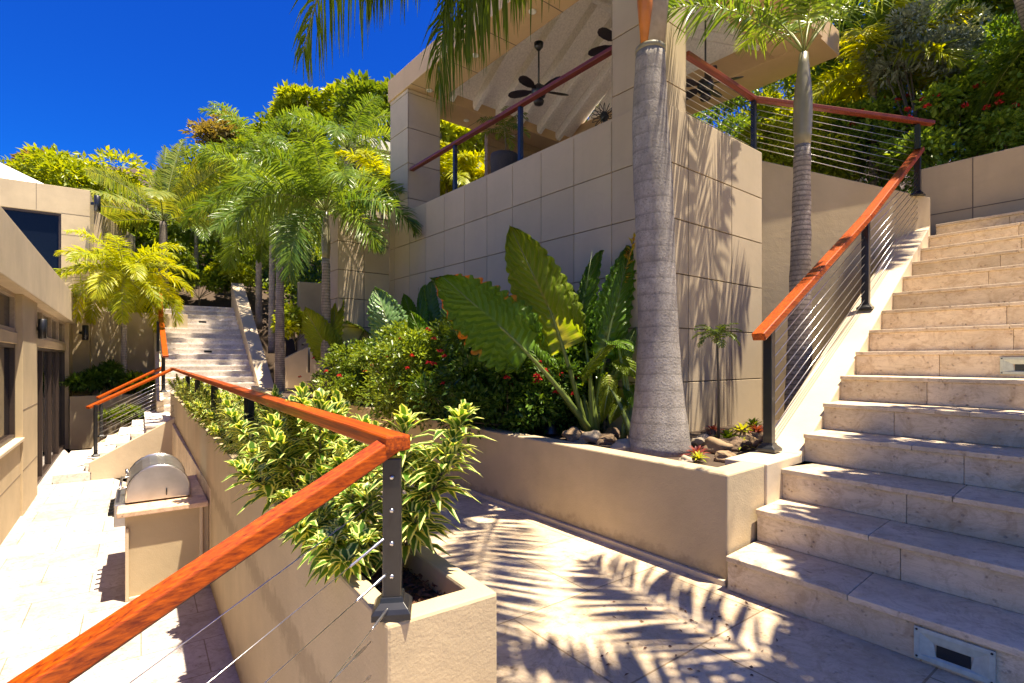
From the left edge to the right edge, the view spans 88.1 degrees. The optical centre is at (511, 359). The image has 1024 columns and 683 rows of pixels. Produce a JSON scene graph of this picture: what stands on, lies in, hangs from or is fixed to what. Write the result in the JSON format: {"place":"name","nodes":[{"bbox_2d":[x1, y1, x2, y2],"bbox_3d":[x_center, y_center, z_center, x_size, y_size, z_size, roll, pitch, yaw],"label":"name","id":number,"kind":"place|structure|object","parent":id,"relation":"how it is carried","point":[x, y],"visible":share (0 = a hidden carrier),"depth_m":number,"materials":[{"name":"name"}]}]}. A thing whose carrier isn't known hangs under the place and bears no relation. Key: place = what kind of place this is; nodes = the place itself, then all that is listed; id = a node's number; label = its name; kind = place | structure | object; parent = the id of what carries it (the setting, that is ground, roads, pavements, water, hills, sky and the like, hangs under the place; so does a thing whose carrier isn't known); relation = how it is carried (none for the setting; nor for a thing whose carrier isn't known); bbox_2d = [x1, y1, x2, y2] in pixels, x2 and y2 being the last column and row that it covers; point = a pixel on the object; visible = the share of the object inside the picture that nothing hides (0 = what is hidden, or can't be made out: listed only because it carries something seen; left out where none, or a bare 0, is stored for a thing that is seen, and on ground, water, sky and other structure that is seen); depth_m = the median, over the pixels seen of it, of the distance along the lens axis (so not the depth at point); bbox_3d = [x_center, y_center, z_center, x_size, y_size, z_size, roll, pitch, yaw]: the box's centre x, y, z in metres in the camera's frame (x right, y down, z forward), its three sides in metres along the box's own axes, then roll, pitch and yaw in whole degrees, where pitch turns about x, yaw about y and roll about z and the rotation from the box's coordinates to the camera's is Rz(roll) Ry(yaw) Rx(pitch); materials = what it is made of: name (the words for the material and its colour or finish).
{"place":"outdoors","nodes":[
{"label":"outdoors","id":0,"kind":"place"},
{"bbox_2d":[76,448,126,481],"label":"ground","id":1,"kind":"structure","parent":0,"point":[124,479],"depth_m":11.56,"materials":[{"name":"soil"}]},
{"bbox_2d":[98,403,144,425],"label":"potted shrub","id":2,"kind":"object","parent":1,"relation":"on","point":[128,409],"visible":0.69,"depth_m":14.28,"materials":[{"name":"green plant"}]},
{"bbox_2d":[91,311,187,394],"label":"garden wall","id":3,"kind":"structure","parent":1,"relation":"on","point":[105,336],"depth_m":16.81,"materials":[{"name":"paint"}]},
{"bbox_2d":[0,449,239,682],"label":"patio","id":4,"kind":"structure","parent":0,"point":[62,564],"depth_m":5.36,"materials":[{"name":"stone"}]},
{"bbox_2d":[0,163,134,544],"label":"house","id":5,"kind":"structure","parent":4,"relation":"on","point":[37,218],"depth_m":10.87,"materials":[{"name":"paint"}]},
{"bbox_2d":[0,342,14,447],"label":"window","id":6,"kind":"structure","parent":5,"relation":"in","point":[7,350],"depth_m":7.97,"materials":[{"name":"black glass"}]},
{"bbox_2d":[0,285,14,331],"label":"transom window","id":7,"kind":"structure","parent":5,"relation":"in","point":[7,298],"depth_m":7.97,"materials":[{"name":"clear glass"}]},
{"bbox_2d":[1,206,60,276],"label":"upper window","id":8,"kind":"structure","parent":5,"relation":"in","point":[42,229],"depth_m":15.37,"materials":[{"name":"blue glass"}]},
{"bbox_2d":[37,347,64,485],"bbox_3d":[-10.587,1.105,12.115,0.080,2.690,6.366,0,0,-36],"label":"sliding door","id":9,"kind":"structure","parent":5,"relation":"in","point":[50,362],"depth_m":12.10,"materials":[{"name":"black glass"}]},
{"bbox_2d":[37,307,64,343],"bbox_3d":[-10.587,-0.720,12.115,0.080,0.600,6.366,0,0,-36],"label":"transom window","id":10,"kind":"structure","parent":5,"relation":"in","point":[55,327],"depth_m":12.82,"materials":[{"name":"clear glass"}]},
{"bbox_2d":[69,393,155,449],"bbox_3d":[-11.413,1.665,16.257,3.200,1.670,1.750,0,0,-35],"label":"planter","id":11,"kind":"object","parent":4,"relation":"on","point":[80,426],"visible":0.3,"depth_m":14.86,"materials":[{"name":"paint"}]},
{"bbox_2d":[61,364,110,394],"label":"planter shrub","id":12,"kind":"object","parent":11,"relation":"on","point":[80,381],"visible":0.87,"depth_m":14.87,"materials":[{"name":"green plant"}]},
{"bbox_2d":[89,358,134,393],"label":"planter shrub","id":13,"kind":"object","parent":11,"relation":"on","point":[111,370],"visible":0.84,"depth_m":15.32,"materials":[{"name":"green plant"}]},
{"bbox_2d":[53,227,198,394],"bbox_3d":[-11.343,-1.275,15.671,3.591,4.750,3.560,0,0,-28],"label":"yellow palm","id":14,"kind":"object","parent":11,"relation":"on","point":[100,291],"visible":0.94,"depth_m":15.27,"materials":[{"name":"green plant"}]},
{"bbox_2d":[117,370,154,394],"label":"planter shrub","id":15,"kind":"object","parent":11,"relation":"on","point":[139,389],"visible":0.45,"depth_m":15.50,"materials":[{"name":"green plant"}]},
{"bbox_2d":[53,411,174,483],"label":"terrace stairs","id":16,"kind":"structure","parent":4,"relation":"on","point":[115,460],"depth_m":11.25,"materials":[{"name":"white stone"}]},
{"bbox_2d":[86,368,173,456],"bbox_3d":[-8.198,1.134,12.043,1.148,1.832,2.144,0,0,13],"label":"terrace stair railing","id":17,"kind":"object","parent":16,"relation":"on","point":[94,406],"visible":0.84,"depth_m":11.43,"materials":[{"name":"orange metal"}]},
{"bbox_2d":[96,367,170,436],"bbox_3d":[-10.263,1.089,14.326,1.596,1.796,1.058,0,0,-42],"label":"terrace stair railing","id":18,"kind":"object","parent":16,"relation":"on","point":[101,412],"visible":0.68,"depth_m":13.89,"materials":[{"name":"orange metal"}]},
{"bbox_2d":[116,475,208,601],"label":"barbecue island","id":19,"kind":"structure","parent":4,"relation":"on","point":[165,538],"depth_m":5.55,"materials":[{"name":"paint"}]},
{"bbox_2d":[108,453,190,526],"bbox_3d":[-4.125,1.445,6.038,0.747,0.616,0.886,0,0,-35],"label":"barbecue grill","id":20,"kind":"object","parent":19,"relation":"in","point":[156,476],"visible":0.98,"depth_m":5.77,"materials":[{"name":"metal"}]},
{"bbox_2d":[170,392,496,682],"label":"narrow planter","id":21,"kind":"object","parent":4,"relation":"on","point":[447,633],"visible":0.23,"depth_m":2.22,"materials":[{"name":"paint"}]},
{"bbox_2d":[7,368,412,682],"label":"planter railing","id":22,"kind":"object","parent":21,"relation":"on","point":[80,654],"visible":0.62,"depth_m":1.46,"materials":[{"name":"brown wood"}]},
{"bbox_2d":[189,389,259,437],"bbox_3d":[-3.082,0.614,5.809,0.698,0.622,0.657,0,0,17],"label":"variegated dracaena","id":23,"kind":"object","parent":21,"relation":"on","point":[202,415],"visible":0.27,"depth_m":5.70,"materials":[{"name":"green plant"}]},
{"bbox_2d":[208,398,260,454],"bbox_3d":[-2.337,0.630,4.764,0.768,0.590,0.642,0,0,20],"label":"variegated dracaena","id":24,"kind":"object","parent":21,"relation":"on","point":[217,431],"visible":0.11,"depth_m":4.63,"materials":[{"name":"green plant"}]},
{"bbox_2d":[212,383,330,469],"bbox_3d":[-1.635,0.552,3.779,0.884,0.748,0.845,0,0,-31],"label":"variegated dracaena","id":25,"kind":"object","parent":21,"relation":"on","point":[274,392],"visible":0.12,"depth_m":3.71,"materials":[{"name":"green plant"}]},
{"bbox_2d":[217,394,365,495],"bbox_3d":[-1.361,0.564,3.370,0.942,0.724,0.787,0,0,-27],"label":"variegated dracaena","id":26,"kind":"object","parent":21,"relation":"on","point":[234,417],"visible":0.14,"depth_m":3.17,"materials":[{"name":"green plant"}]},
{"bbox_2d":[222,381,382,515],"bbox_3d":[-1.023,0.525,2.958,0.849,0.804,0.902,0,0,5],"label":"variegated dracaena","id":27,"kind":"object","parent":21,"relation":"on","point":[279,448],"visible":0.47,"depth_m":2.75,"materials":[{"name":"green plant"}]},
{"bbox_2d":[270,420,411,586],"bbox_3d":[-0.719,0.607,2.273,0.590,0.643,0.845,0,0,-26],"label":"variegated dracaena","id":28,"kind":"object","parent":21,"relation":"on","point":[340,550],"visible":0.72,"depth_m":2.08,"materials":[{"name":"green plant"}]},
{"bbox_2d":[365,399,495,578],"bbox_3d":[-0.348,0.540,2.155,0.503,0.770,0.516,0,0,-25],"label":"variegated dracaena","id":29,"kind":"object","parent":21,"relation":"on","point":[425,476],"visible":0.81,"depth_m":2.05,"materials":[{"name":"green plant"}]},
{"bbox_2d":[0,0,995,170],"label":"sky","id":30,"kind":"structure","parent":0,"point":[87,76],"materials":[{"name":"blue"}]},
{"bbox_2d":[65,160,949,452],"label":"hillside","id":31,"kind":"structure","parent":0,"point":[215,300],"depth_m":21.70,"materials":[{"name":"green plant"}]},
{"bbox_2d":[0,142,151,205],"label":"hillside tree","id":32,"kind":"object","parent":31,"relation":"on","point":[63,169],"visible":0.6,"depth_m":25.14,"materials":[{"name":"green plant"}]},
{"bbox_2d":[100,184,193,253],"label":"hillside tree","id":33,"kind":"object","parent":31,"relation":"on","point":[142,235],"visible":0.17,"depth_m":23.42,"materials":[{"name":"green plant"}]},
{"bbox_2d":[136,238,197,293],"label":"garden shrub","id":34,"kind":"object","parent":31,"relation":"on","point":[181,255],"visible":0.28,"depth_m":20.49,"materials":[{"name":"green plant"}]},
{"bbox_2d":[83,139,250,290],"bbox_3d":[-12.997,-5.258,18.771,7.524,6.715,4.848,0,0,0],"label":"coconut palm","id":35,"kind":"object","parent":31,"relation":"on","point":[173,198],"visible":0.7,"depth_m":19.57,"materials":[{"name":"green plant"}]},
{"bbox_2d":[139,144,225,244],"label":"hillside tree","id":36,"kind":"object","parent":31,"relation":"on","point":[188,159],"visible":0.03,"depth_m":29.02,"materials":[{"name":"green plant"}]},
{"bbox_2d":[142,185,248,281],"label":"foxtail palm","id":37,"kind":"object","parent":31,"relation":"on","point":[174,227],"visible":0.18,"depth_m":23.94,"materials":[{"name":"green plant"}]},
{"bbox_2d":[178,109,259,167],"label":"hillside tree","id":38,"kind":"object","parent":31,"relation":"on","point":[207,131],"visible":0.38,"depth_m":29.40,"materials":[{"name":"green plant"}]},
{"bbox_2d":[200,258,255,299],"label":"garden shrub","id":39,"kind":"object","parent":31,"relation":"on","point":[238,275],"visible":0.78,"depth_m":20.73,"materials":[{"name":"green plant"}]},
{"bbox_2d":[194,101,310,329],"bbox_3d":[-9.081,-5.112,19.471,4.444,8.024,4.546,0,0,-29],"label":"foxtail palm","id":40,"kind":"object","parent":31,"relation":"on","point":[251,138],"visible":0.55,"depth_m":18.98,"materials":[{"name":"green plant"}]},
{"bbox_2d":[212,244,301,293],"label":"garden shrub","id":41,"kind":"object","parent":31,"relation":"on","point":[251,259],"visible":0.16,"depth_m":21.97,"materials":[{"name":"green plant"}]},
{"bbox_2d":[220,193,314,352],"bbox_3d":[-7.991,-3.042,17.645,3.386,5.685,3.536,0,0,0],"label":"foxtail palm","id":42,"kind":"object","parent":31,"relation":"on","point":[260,252],"visible":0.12,"depth_m":17.53,"materials":[{"name":"green plant"}]},
{"bbox_2d":[223,106,322,265],"bbox_3d":[-11.704,-8.523,27.862,6.686,8.266,6.600,0,0,-19],"label":"hillside tree","id":43,"kind":"object","parent":31,"relation":"on","point":[258,128],"visible":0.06,"depth_m":25.77,"materials":[{"name":"green plant"}]},
{"bbox_2d":[270,302,320,349],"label":"garden shrub","id":44,"kind":"object","parent":31,"relation":"on","point":[293,325],"visible":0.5,"depth_m":15.91,"materials":[{"name":"green plant"}]},
{"bbox_2d":[297,282,321,350],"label":"hillside wall","id":45,"kind":"structure","parent":31,"relation":"on","point":[309,295],"depth_m":20.61,"materials":[{"name":"paint"}]},
{"bbox_2d":[268,76,389,145],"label":"hillside tree","id":46,"kind":"object","parent":31,"relation":"on","point":[293,95],"visible":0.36,"depth_m":23.72,"materials":[{"name":"green plant"}]},
{"bbox_2d":[275,92,390,207],"bbox_3d":[-5.041,-4.920,16.994,4.710,7.040,4.536,0,0,0],"label":"foxtail palm","id":47,"kind":"object","parent":31,"relation":"on","point":[337,133],"visible":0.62,"depth_m":16.48,"materials":[{"name":"green plant"}]},
{"bbox_2d":[323,69,393,141],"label":"hillside tree","id":48,"kind":"object","parent":31,"relation":"on","point":[352,87],"visible":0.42,"depth_m":21.98,"materials":[{"name":"green plant"}]},
{"bbox_2d":[335,148,389,217],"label":"golden palm","id":49,"kind":"object","parent":31,"relation":"on","point":[370,163],"visible":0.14,"depth_m":13.26,"materials":[{"name":"yellow plant"}]},
{"bbox_2d":[440,119,484,173],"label":"hillside tree","id":50,"kind":"object","parent":31,"relation":"on","point":[450,132],"visible":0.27,"depth_m":17.91,"materials":[{"name":"green plant"}]},
{"bbox_2d":[133,182,908,313],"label":"undergrowth","id":51,"kind":"object","parent":31,"relation":"on","point":[203,247],"depth_m":26.70,"materials":[{"name":"green plant"}]},
{"bbox_2d":[584,84,781,134],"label":"hillside tree","id":52,"kind":"object","parent":31,"relation":"on","point":[734,106],"visible":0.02,"depth_m":18.81,"materials":[{"name":"green plant"}]},
{"bbox_2d":[733,86,868,145],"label":"hillside tree","id":53,"kind":"object","parent":31,"relation":"on","point":[774,94],"visible":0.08,"depth_m":13.10,"materials":[{"name":"green plant"}]},
{"bbox_2d":[769,24,880,100],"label":"hillside tree","id":54,"kind":"object","parent":31,"relation":"on","point":[788,94],"visible":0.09,"depth_m":15.31,"materials":[{"name":"green plant"}]},
{"bbox_2d":[170,416,977,682],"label":"walkway","id":55,"kind":"structure","parent":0,"point":[556,588],"depth_m":2.82,"materials":[{"name":"stone"}]},
{"bbox_2d":[152,283,273,412],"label":"back staircase","id":56,"kind":"structure","parent":55,"relation":"on","point":[223,344],"depth_m":17.05,"materials":[{"name":"white stone"}]},
{"bbox_2d":[155,272,168,392],"bbox_3d":[-10.939,-1.096,16.454,0.250,3.924,6.796,0,0,-35],"label":"back stair railing","id":57,"kind":"object","parent":56,"relation":"on","point":[160,325],"visible":0.76,"depth_m":14.87,"materials":[{"name":"orange metal"}]},
{"bbox_2d":[169,262,230,304],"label":"garden shrub","id":58,"kind":"object","parent":56,"relation":"on","point":[211,283],"visible":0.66,"depth_m":20.28,"materials":[{"name":"green plant"}]},
{"bbox_2d":[274,346,319,387],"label":"sloping stair wall","id":59,"kind":"structure","parent":55,"relation":"on","point":[296,364],"depth_m":16.06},
{"bbox_2d":[329,212,388,400],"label":"clad return wall","id":60,"kind":"structure","parent":55,"relation":"on","point":[357,276],"depth_m":9.41,"materials":[{"name":"beige stone"}]},
{"bbox_2d":[251,386,814,586],"bbox_3d":[-1.136,1.082,10.159,5.626,0.736,13.868,0,0,-42],"label":"raised planter","id":61,"kind":"object","parent":55,"relation":"on","point":[697,517],"visible":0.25,"depth_m":3.97,"materials":[{"name":"paint"}]},
{"bbox_2d":[179,139,362,391],"bbox_3d":[-5.571,-1.942,12.523,3.758,5.683,3.836,0,0,-41],"label":"foxtail palm","id":62,"kind":"object","parent":61,"relation":"on","point":[218,226],"visible":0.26,"depth_m":12.40,"materials":[{"name":"green plant"}]},
{"bbox_2d":[209,119,421,400],"bbox_3d":[-3.147,-1.384,9.137,3.351,4.567,3.053,0,0,0],"label":"foxtail palm","id":63,"kind":"object","parent":61,"relation":"on","point":[310,188],"visible":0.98,"depth_m":8.56,"materials":[{"name":"green plant"}]},
{"bbox_2d":[298,344,370,403],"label":"flowering shrub","id":64,"kind":"object","parent":61,"relation":"on","point":[320,375],"visible":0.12,"depth_m":8.81,"materials":[{"name":"green plant"}]},
{"bbox_2d":[302,298,371,376],"bbox_3d":[-2.991,-0.174,9.228,1.266,1.909,0.736,0,0,-39],"label":"elephant ear","id":65,"kind":"object","parent":61,"relation":"on","point":[317,331],"visible":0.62,"depth_m":8.97},
{"bbox_2d":[307,337,402,409],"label":"flowering shrub","id":66,"kind":"object","parent":61,"relation":"on","point":[346,383],"visible":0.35,"depth_m":8.08,"materials":[{"name":"green plant"}]},
{"bbox_2d":[348,319,443,429],"bbox_3d":[-1.333,0.207,7.181,1.622,1.551,1.350,0,0,20],"label":"flowering shrub","id":67,"kind":"object","parent":61,"relation":"on","point":[381,391],"visible":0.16,"depth_m":7.05,"materials":[{"name":"green plant"}]},
{"bbox_2d":[367,281,440,356],"bbox_3d":[-1.602,-0.260,8.153,0.617,2.076,1.152,0,0,38],"label":"elephant ear","id":68,"kind":"object","parent":61,"relation":"on","point":[384,308],"visible":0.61,"depth_m":7.94},
{"bbox_2d":[361,316,464,431],"bbox_3d":[-0.994,0.147,6.625,1.711,1.452,1.451,0,0,0],"label":"flowering shrub","id":69,"kind":"object","parent":61,"relation":"on","point":[425,349],"visible":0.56,"depth_m":6.33,"materials":[{"name":"green plant"}]},
{"bbox_2d":[405,323,503,429],"bbox_3d":[-0.395,0.221,5.875,1.635,1.304,1.249,0,0,0],"label":"flowering shrub","id":70,"kind":"object","parent":61,"relation":"on","point":[438,385],"visible":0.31,"depth_m":5.72,"materials":[{"name":"green plant"}]},
{"bbox_2d":[289,0,691,457],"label":"royal palm","id":71,"kind":"object","parent":61,"relation":"on","point":[659,426],"visible":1,"depth_m":4.30,"materials":[{"name":"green plant"}]},
{"bbox_2d":[442,351,576,442],"bbox_3d":[-0.020,0.346,5.493,1.401,1.074,1.142,0,0,0],"label":"flowering shrub","id":72,"kind":"object","parent":61,"relation":"on","point":[518,414],"visible":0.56,"depth_m":5.23,"materials":[{"name":"green plant"}]},
{"bbox_2d":[430,225,636,431],"bbox_3d":[0.312,-0.262,5.258,2.275,2.106,1.115,0,0,-11],"label":"elephant ear","id":73,"kind":"object","parent":61,"relation":"on","point":[545,313],"visible":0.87,"depth_m":5.03},
{"bbox_2d":[488,356,597,433],"bbox_3d":[0.308,0.412,5.485,1.214,1.041,0.999,0,0,0],"label":"flowering shrub","id":74,"kind":"object","parent":61,"relation":"on","point":[565,375],"visible":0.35,"depth_m":5.31,"materials":[{"name":"green plant"}]},
{"bbox_2d":[537,334,619,432],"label":"flowering shrub","id":75,"kind":"object","parent":61,"relation":"on","point":[571,351],"visible":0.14,"depth_m":5.40,"materials":[{"name":"green plant"}]},
{"bbox_2d":[598,338,635,438],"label":"philodendron","id":76,"kind":"object","parent":61,"relation":"on","point":[615,402],"visible":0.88,"depth_m":5.08,"materials":[{"name":"green plant"}]},
{"bbox_2d":[692,323,742,438],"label":"palm sapling","id":77,"kind":"object","parent":61,"relation":"on","point":[716,333],"visible":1,"depth_m":4.74,"materials":[{"name":"green plant"}]},
{"bbox_2d":[667,0,908,411],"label":"slender palm","id":78,"kind":"object","parent":61,"relation":"on","point":[800,252],"visible":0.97,"depth_m":5.25,"materials":[{"name":"green plant"}]},
{"bbox_2d":[388,0,838,431],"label":"pavilion","id":79,"kind":"structure","parent":55,"relation":"on","point":[561,192],"depth_m":6.66,"materials":[{"name":"white stone"}]},
{"bbox_2d":[476,105,530,172],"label":"potted plant","id":80,"kind":"object","parent":79,"relation":"on","point":[500,159],"visible":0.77,"depth_m":7.59,"materials":[{"name":"green plant"}]},
{"bbox_2d":[409,46,611,189],"bbox_3d":[-0.358,-3.012,7.603,0.085,0.825,4.695,0,0,-39],"label":"pavilion railing","id":81,"kind":"object","parent":79,"relation":"on","point":[572,73],"visible":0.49,"depth_m":7.01,"materials":[{"name":"red wood"}]},
{"bbox_2d":[508,40,568,105],"bbox_3d":[0.421,-4.467,8.345,0.970,0.979,0.930,0,0,0],"label":"ceiling fan","id":82,"kind":"object","parent":79,"relation":"hanging from","point":[526,81],"visible":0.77,"depth_m":8.26,"materials":[{"name":"black metal"}]},
{"bbox_2d":[686,20,743,101],"bbox_3d":[2.790,-4.478,7.673,0.960,1.444,0.956,0,0,0],"label":"ceiling fan","id":83,"kind":"object","parent":79,"relation":"hanging from","point":[702,88],"visible":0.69,"depth_m":7.66,"materials":[{"name":"black metal"}]},
{"bbox_2d":[686,50,935,185],"bbox_3d":[3.523,-2.758,6.519,3.630,1.140,0.690,0,0,-16],"label":"terrace railing","id":84,"kind":"object","parent":79,"relation":"on","point":[716,74],"visible":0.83,"depth_m":6.67,"materials":[{"name":"black metal"}]},
{"bbox_2d":[760,161,929,419],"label":"terrace retaining wall","id":85,"kind":"structure","parent":55,"relation":"on","point":[839,206],"depth_m":6.74,"materials":[{"name":"paint"}]},
{"bbox_2d":[725,210,1023,682],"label":"stone staircase","id":86,"kind":"structure","parent":55,"relation":"on","point":[891,518],"depth_m":3.45,"materials":[{"name":"stone"}]},
{"bbox_2d":[752,146,925,452],"bbox_3d":[3.529,-1.006,5.361,4.454,3.412,0.142,0,0,-40],"label":"stair railing","id":87,"kind":"object","parent":86,"relation":"on","point":[764,331],"visible":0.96,"depth_m":4.73,"materials":[{"name":"black metal"}]},
{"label":"upper terrace","id":88,"kind":"structure","parent":0,"visible":0},
{"bbox_2d":[440,139,484,195],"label":"golden palm","id":89,"kind":"object","parent":88,"relation":"on","point":[446,167],"visible":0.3,"depth_m":13.73,"materials":[{"name":"yellow plant"}]},
{"bbox_2d":[440,150,484,192],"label":"golden palm","id":90,"kind":"object","parent":88,"relation":"on","point":[478,173],"visible":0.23,"depth_m":14.00,"materials":[{"name":"yellow plant"}]},
{"bbox_2d":[690,80,792,138],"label":"hedge shrub","id":91,"kind":"object","parent":88,"relation":"on","point":[724,128],"visible":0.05,"depth_m":12.44,"materials":[{"name":"green plant"}]},
{"bbox_2d":[737,102,862,180],"bbox_3d":[4.956,-3.171,9.266,2.213,2.544,1.518,0,0,0],"label":"hedge shrub","id":92,"kind":"object","parent":88,"relation":"on","point":[776,158],"visible":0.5,"depth_m":8.90,"materials":[{"name":"green plant"}]},
{"bbox_2d":[789,97,911,182],"bbox_3d":[6.061,-3.305,9.808,2.130,2.811,2.077,0,0,0],"label":"hedge shrub","id":93,"kind":"object","parent":88,"relation":"on","point":[843,105],"visible":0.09,"depth_m":9.22,"materials":[{"name":"green plant"}]},
{"bbox_2d":[816,77,938,192],"bbox_3d":[6.516,-3.411,9.436,2.422,3.022,1.901,0,0,-17],"label":"hedge shrub","id":94,"kind":"object","parent":88,"relation":"on","point":[888,102],"visible":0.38,"depth_m":8.96,"materials":[{"name":"green plant"}]},
{"bbox_2d":[788,0,985,185],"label":"golden palm","id":95,"kind":"object","parent":88,"relation":"on","point":[835,87],"visible":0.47,"depth_m":8.74,"materials":[{"name":"yellow plant"}]},
{"bbox_2d":[768,0,1020,182],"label":"backdrop tree","id":96,"kind":"object","parent":88,"relation":"on","point":[830,62],"visible":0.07,"depth_m":11.40,"materials":[{"name":"green plant"}]},
{"bbox_2d":[845,0,998,165],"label":"silver tree","id":97,"kind":"object","parent":88,"relation":"on","point":[881,67],"visible":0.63,"depth_m":8.47,"materials":[{"name":"green plant"}]},
{"bbox_2d":[859,0,1023,64],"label":"dark palm","id":98,"kind":"object","parent":88,"relation":"on","point":[880,14],"visible":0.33,"depth_m":8.60,"materials":[{"name":"green plant"}]},
{"bbox_2d":[867,68,1023,192],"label":"hedge shrub","id":99,"kind":"object","parent":88,"relation":"on","point":[938,145],"visible":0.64,"depth_m":7.98,"materials":[{"name":"green plant"}]},
{"bbox_2d":[903,10,1023,160],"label":"hedge shrub","id":100,"kind":"object","parent":88,"relation":"on","point":[1007,18],"visible":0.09,"depth_m":8.51,"materials":[{"name":"green plant"}]},
{"bbox_2d":[921,145,1023,235],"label":"planter wall","id":101,"kind":"structure","parent":88,"relation":"on","point":[989,184],"depth_m":6.91,"materials":[{"name":"paint"}]},
{"bbox_2d":[921,28,1023,161],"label":"hedge shrub","id":102,"kind":"object","parent":88,"relation":"on","point":[997,135],"visible":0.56,"depth_m":7.69,"materials":[{"name":"green plant"}]},
{"bbox_2d":[934,0,1023,134],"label":"dark palm","id":103,"kind":"object","parent":88,"relation":"on","point":[949,8],"visible":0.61,"depth_m":7.46,"materials":[{"name":"green plant"}]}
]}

